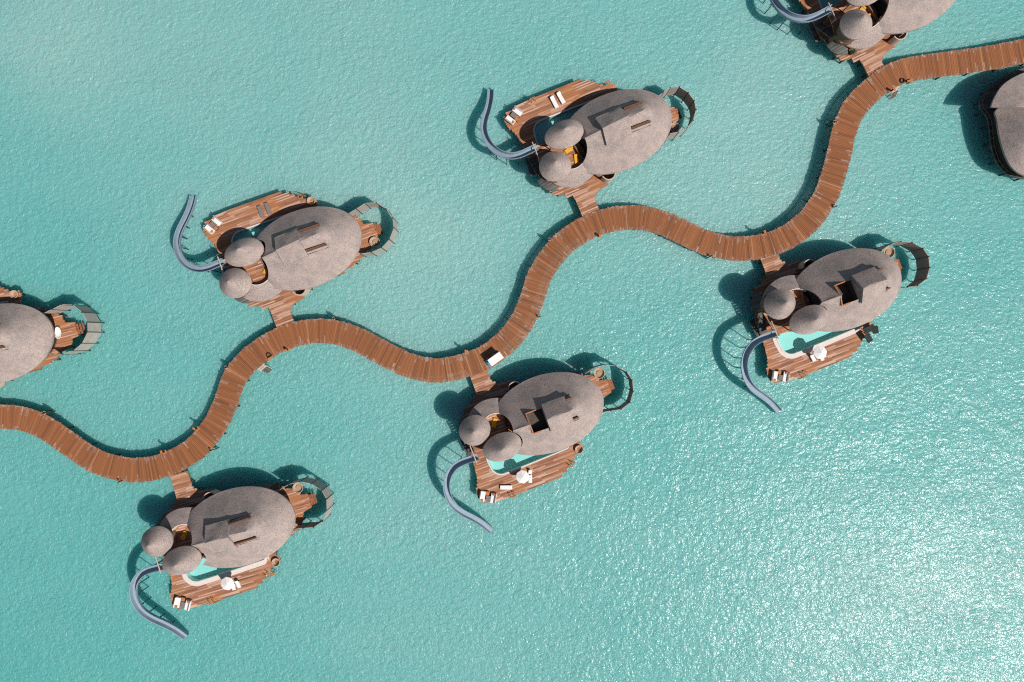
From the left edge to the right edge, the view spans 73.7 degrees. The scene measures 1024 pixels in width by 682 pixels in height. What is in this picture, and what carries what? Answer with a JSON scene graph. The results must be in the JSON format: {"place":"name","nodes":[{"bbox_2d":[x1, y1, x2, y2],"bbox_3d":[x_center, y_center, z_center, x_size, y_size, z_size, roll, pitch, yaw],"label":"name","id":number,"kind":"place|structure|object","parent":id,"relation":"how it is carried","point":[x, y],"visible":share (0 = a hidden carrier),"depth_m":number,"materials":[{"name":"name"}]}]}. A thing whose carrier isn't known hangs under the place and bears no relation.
{"place":"outdoors","nodes":[
{"label":"outdoors","id":0,"kind":"place"},
{"bbox_2d":[0,0,1023,681],"bbox_3d":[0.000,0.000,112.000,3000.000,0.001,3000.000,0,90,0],"label":"sea","id":1,"kind":"structure","parent":0,"point":[698,512],"depth_m":112.00,"materials":[{"name":"liquid"}]},
{"bbox_2d":[0,287,85,387],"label":"overwater villa","id":2,"kind":"object","parent":1,"relation":"in","point":[30,342],"visible":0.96,"depth_m":106.13,"materials":[{"name":"wood"}]},
{"bbox_2d":[10,290,18,297],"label":"nest seat","id":3,"kind":"object","parent":2,"relation":"on","point":[12,292],"visible":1,"depth_m":109.68,"materials":[{"name":"wicker"}]},
{"bbox_2d":[49,338,56,352],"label":"window","id":4,"kind":"structure","parent":2,"relation":"in","point":[55,339],"depth_m":109.51,"materials":[{"name":"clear glass"}]},
{"bbox_2d":[54,327,61,338],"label":"bathtub","id":5,"kind":"object","parent":2,"relation":"on","point":[58,332],"visible":0.91,"depth_m":109.71,"materials":[{"name":"white ceramic"}]},
{"bbox_2d":[41,410,55,413],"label":"mooring post","id":6,"kind":"object","parent":1,"relation":"in","point":[51,411],"visible":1,"depth_m":110.51,"materials":[{"name":"brown wood"}]},
{"bbox_2d":[43,304,104,354],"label":"privacy screen","id":7,"kind":"object","parent":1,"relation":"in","point":[94,329],"visible":1,"depth_m":109.13,"materials":[{"name":"grey wood"}]},
{"bbox_2d":[173,195,224,272],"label":"water slide","id":8,"kind":"object","parent":1,"relation":"in","point":[178,237],"visible":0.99,"depth_m":108.30,"materials":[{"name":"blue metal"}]},
{"bbox_2d":[141,471,317,609],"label":"overwater villa","id":9,"kind":"object","parent":1,"relation":"in","point":[242,534],"visible":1,"depth_m":106.03,"materials":[{"name":"wood"}]},
{"bbox_2d":[129,559,188,639],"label":"water slide","id":10,"kind":"object","parent":9,"relation":"attached to","point":[150,616],"visible":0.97,"depth_m":108.45,"materials":[{"name":"blue metal"}]},
{"bbox_2d":[173,596,181,607],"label":"outdoor sofa","id":11,"kind":"object","parent":9,"relation":"on","point":[177,602],"visible":1,"depth_m":109.52,"materials":[{"name":"white fabric"}]},
{"bbox_2d":[181,531,187,539],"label":"floor daybed","id":12,"kind":"object","parent":9,"relation":"on","point":[184,535],"visible":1,"depth_m":107.07,"materials":[{"name":"yellow fabric"}]},
{"bbox_2d":[184,599,191,611],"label":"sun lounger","id":13,"kind":"object","parent":9,"relation":"on","point":[188,604],"visible":1,"depth_m":109.52,"materials":[{"name":"white fabric"}]},
{"bbox_2d":[221,577,234,589],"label":"parasol","id":14,"kind":"object","parent":9,"relation":"on","point":[227,583],"visible":1,"depth_m":107.79,"materials":[{"name":"white fabric"}]},
{"bbox_2d":[263,571,275,577],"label":"swim ladder","id":15,"kind":"object","parent":9,"relation":"attached to","point":[272,573],"visible":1,"depth_m":110.32,"materials":[{"name":"brown wood"}]},
{"bbox_2d":[272,558,279,566],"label":"nest seat","id":16,"kind":"object","parent":9,"relation":"on","point":[274,563],"visible":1,"depth_m":109.76,"materials":[{"name":"wicker"}]},
{"bbox_2d":[293,483,302,492],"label":"nest seat","id":17,"kind":"object","parent":9,"relation":"on","point":[297,487],"visible":0.98,"depth_m":109.69,"materials":[{"name":"wicker"}]},
{"bbox_2d":[279,476,334,529],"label":"privacy screen","id":18,"kind":"object","parent":9,"relation":"attached to","point":[324,489],"visible":1,"depth_m":109.04,"materials":[{"name":"black metal"}]},
{"bbox_2d":[202,191,382,329],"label":"overwater villa","id":19,"kind":"object","parent":1,"relation":"in","point":[300,248],"visible":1,"depth_m":106.00,"materials":[{"name":"wood"}]},
{"bbox_2d":[203,224,214,234],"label":"outdoor sofa","id":20,"kind":"object","parent":19,"relation":"on","point":[209,229],"visible":1,"depth_m":109.52,"materials":[{"name":"white fabric"}]},
{"bbox_2d":[211,215,222,225],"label":"outdoor sofa","id":21,"kind":"object","parent":19,"relation":"on","point":[216,220],"visible":1,"depth_m":109.52,"materials":[{"name":"white fabric"}]},
{"bbox_2d":[257,205,264,217],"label":"sun lounger","id":22,"kind":"object","parent":19,"relation":"on","point":[260,210],"visible":1,"depth_m":109.59,"materials":[{"name":"grey fabric"}]},
{"bbox_2d":[264,202,271,214],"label":"sun lounger","id":23,"kind":"object","parent":19,"relation":"on","point":[267,207],"visible":1,"depth_m":109.59,"materials":[{"name":"grey fabric"}]},
{"bbox_2d":[307,197,314,204],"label":"nest seat","id":24,"kind":"object","parent":19,"relation":"on","point":[308,199],"visible":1,"depth_m":109.73,"materials":[{"name":"wicker"}]},
{"bbox_2d":[348,202,398,256],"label":"privacy screen","id":25,"kind":"object","parent":19,"relation":"attached to","point":[363,208],"visible":0.98,"depth_m":109.03,"materials":[{"name":"grey wood"}]},
{"bbox_2d":[369,236,379,246],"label":"nest seat","id":26,"kind":"object","parent":19,"relation":"on","point":[374,241],"visible":1,"depth_m":109.69,"materials":[{"name":"wicker"}]},
{"bbox_2d":[0,39,1023,482],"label":"boardwalk","id":27,"kind":"structure","parent":1,"relation":"in","point":[860,101],"depth_m":109.86,"materials":[{"name":"brown wood"}]},
{"bbox_2d":[257,364,271,373],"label":"boardwalk steps","id":28,"kind":"structure","parent":27,"relation":"attached to","point":[265,370],"depth_m":111.02,"materials":[{"name":"beige wood"}]},
{"bbox_2d":[486,352,503,366],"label":"golf buggy","id":29,"kind":"object","parent":27,"relation":"on","point":[495,359],"visible":1,"depth_m":107.82,"materials":[{"name":"white paint"}]},
{"bbox_2d":[889,86,899,99],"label":"boardwalk steps","id":30,"kind":"structure","parent":27,"relation":"attached to","point":[893,94],"depth_m":111.02,"materials":[{"name":"beige wood"}]},
{"bbox_2d":[458,367,614,502],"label":"overwater villa","id":31,"kind":"object","parent":1,"relation":"in","point":[546,423],"visible":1,"depth_m":106.01,"materials":[{"name":"wood"}]},
{"bbox_2d":[443,453,493,533],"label":"water slide","id":32,"kind":"object","parent":31,"relation":"attached to","point":[456,507],"visible":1,"depth_m":108.14,"materials":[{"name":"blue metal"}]},
{"bbox_2d":[479,490,485,501],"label":"outdoor sofa","id":33,"kind":"object","parent":31,"relation":"on","point":[482,495],"visible":1,"depth_m":109.52,"materials":[{"name":"white fabric"}]},
{"bbox_2d":[490,492,496,503],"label":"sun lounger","id":34,"kind":"object","parent":31,"relation":"on","point":[493,497],"visible":1,"depth_m":109.52,"materials":[{"name":"white fabric"}]},
{"bbox_2d":[491,418,497,427],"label":"floor daybed","id":35,"kind":"object","parent":31,"relation":"on","point":[494,422],"visible":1,"depth_m":107.07,"materials":[{"name":"yellow fabric"}]},
{"bbox_2d":[500,485,511,489],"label":"sun lounger","id":36,"kind":"object","parent":31,"relation":"on","point":[504,487],"visible":1,"depth_m":109.59,"materials":[{"name":"white fabric"}]},
{"bbox_2d":[516,470,528,482],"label":"parasol","id":37,"kind":"object","parent":31,"relation":"on","point":[522,476],"visible":1,"depth_m":107.78,"materials":[{"name":"white fabric"}]},
{"bbox_2d":[575,445,582,453],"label":"nest seat","id":38,"kind":"object","parent":31,"relation":"on","point":[580,451],"visible":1,"depth_m":109.70,"materials":[{"name":"wicker"}]},
{"bbox_2d":[594,368,604,378],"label":"nest seat","id":39,"kind":"object","parent":31,"relation":"on","point":[599,373],"visible":1,"depth_m":109.69,"materials":[{"name":"wicker"}]},
{"bbox_2d":[582,363,633,412],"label":"privacy screen","id":40,"kind":"object","parent":31,"relation":"attached to","point":[627,401],"visible":0.98,"depth_m":108.92,"materials":[{"name":"black metal"}]},
{"bbox_2d":[503,79,681,220],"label":"overwater villa","id":41,"kind":"object","parent":1,"relation":"in","point":[608,132],"visible":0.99,"depth_m":106.12,"materials":[{"name":"wood"}]},
{"bbox_2d":[480,88,537,164],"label":"water slide","id":42,"kind":"object","parent":41,"relation":"attached to","point":[496,150],"visible":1,"depth_m":108.04,"materials":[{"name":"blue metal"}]},
{"bbox_2d":[505,115,515,125],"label":"outdoor sofa","id":43,"kind":"object","parent":41,"relation":"on","point":[510,120],"visible":1,"depth_m":109.52,"materials":[{"name":"white fabric"}]},
{"bbox_2d":[512,106,522,116],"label":"outdoor sofa","id":44,"kind":"object","parent":41,"relation":"on","point":[517,111],"visible":1,"depth_m":109.52,"materials":[{"name":"white fabric"}]},
{"bbox_2d":[550,95,558,108],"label":"sun lounger","id":45,"kind":"object","parent":41,"relation":"on","point":[553,101],"visible":1,"depth_m":109.59,"materials":[{"name":"white fabric"}]},
{"bbox_2d":[556,91,565,103],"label":"sun lounger","id":46,"kind":"object","parent":41,"relation":"on","point":[560,97],"visible":1,"depth_m":109.59,"materials":[{"name":"white fabric"}]},
{"bbox_2d":[564,146,572,153],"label":"floor daybed","id":47,"kind":"object","parent":41,"relation":"on","point":[567,150],"visible":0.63,"depth_m":107.07,"materials":[{"name":"yellow fabric"}]},
{"bbox_2d":[574,154,578,163],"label":"floor daybed","id":48,"kind":"object","parent":41,"relation":"on","point":[576,159],"visible":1,"depth_m":107.07,"materials":[{"name":"yellow fabric"}]},
{"bbox_2d":[670,122,679,131],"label":"nest seat","id":49,"kind":"object","parent":41,"relation":"on","point":[675,126],"visible":0.89,"depth_m":109.69,"materials":[{"name":"wicker"}]},
{"bbox_2d":[659,86,696,140],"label":"privacy screen","id":50,"kind":"object","parent":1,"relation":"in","point":[684,96],"visible":0.88,"depth_m":109.08,"materials":[{"name":"grey wood"}]},
{"bbox_2d":[763,0,834,34],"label":"water slide","id":51,"kind":"object","parent":1,"relation":"in","point":[781,9],"visible":1,"depth_m":107.24,"materials":[{"name":"blue plastic"}]},
{"bbox_2d":[749,248,901,382],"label":"overwater villa","id":52,"kind":"object","parent":1,"relation":"in","point":[833,304],"visible":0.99,"depth_m":106.23,"materials":[{"name":"wood"}]},
{"bbox_2d":[734,329,782,414],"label":"water slide","id":53,"kind":"object","parent":52,"relation":"attached to","point":[752,387],"visible":1,"depth_m":107.95,"materials":[{"name":"blue metal"}]},
{"bbox_2d":[771,371,777,381],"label":"outdoor sofa","id":54,"kind":"object","parent":52,"relation":"on","point":[774,375],"visible":1,"depth_m":109.52,"materials":[{"name":"white fabric"}]},
{"bbox_2d":[782,371,789,381],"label":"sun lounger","id":55,"kind":"object","parent":52,"relation":"on","point":[786,374],"visible":1,"depth_m":109.52,"materials":[{"name":"white fabric"}]},
{"bbox_2d":[812,346,826,358],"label":"parasol","id":56,"kind":"object","parent":52,"relation":"on","point":[819,352],"visible":1,"depth_m":107.78,"materials":[{"name":"white fabric"}]},
{"bbox_2d":[862,324,878,342],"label":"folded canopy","id":57,"kind":"object","parent":52,"relation":"on","point":[872,328],"visible":0.93,"depth_m":108.66,"materials":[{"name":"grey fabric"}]},
{"bbox_2d":[884,247,894,256],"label":"nest seat","id":58,"kind":"object","parent":52,"relation":"on","point":[889,251],"visible":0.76,"depth_m":109.69,"materials":[{"name":"wicker"}]},
{"bbox_2d":[874,241,930,288],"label":"privacy screen","id":59,"kind":"object","parent":52,"relation":"attached to","point":[920,254],"visible":0.77,"depth_m":109.11,"materials":[{"name":"grey wood"}]},
{"bbox_2d":[798,0,954,77],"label":"overwater villa","id":60,"kind":"object","parent":1,"relation":"in","point":[843,28],"visible":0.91,"depth_m":106.89,"materials":[{"name":"wood"}]},
{"bbox_2d":[849,48,856,54],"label":"potted shrub","id":61,"kind":"object","parent":60,"relation":"on","point":[851,51],"visible":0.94,"depth_m":109.19,"materials":[{"name":"green plant"}]},
{"bbox_2d":[973,68,1023,180],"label":"thatched pavilion","id":62,"kind":"structure","parent":1,"relation":"in","point":[1001,103],"depth_m":107.06,"materials":[{"name":"grey wicker"}]}
]}

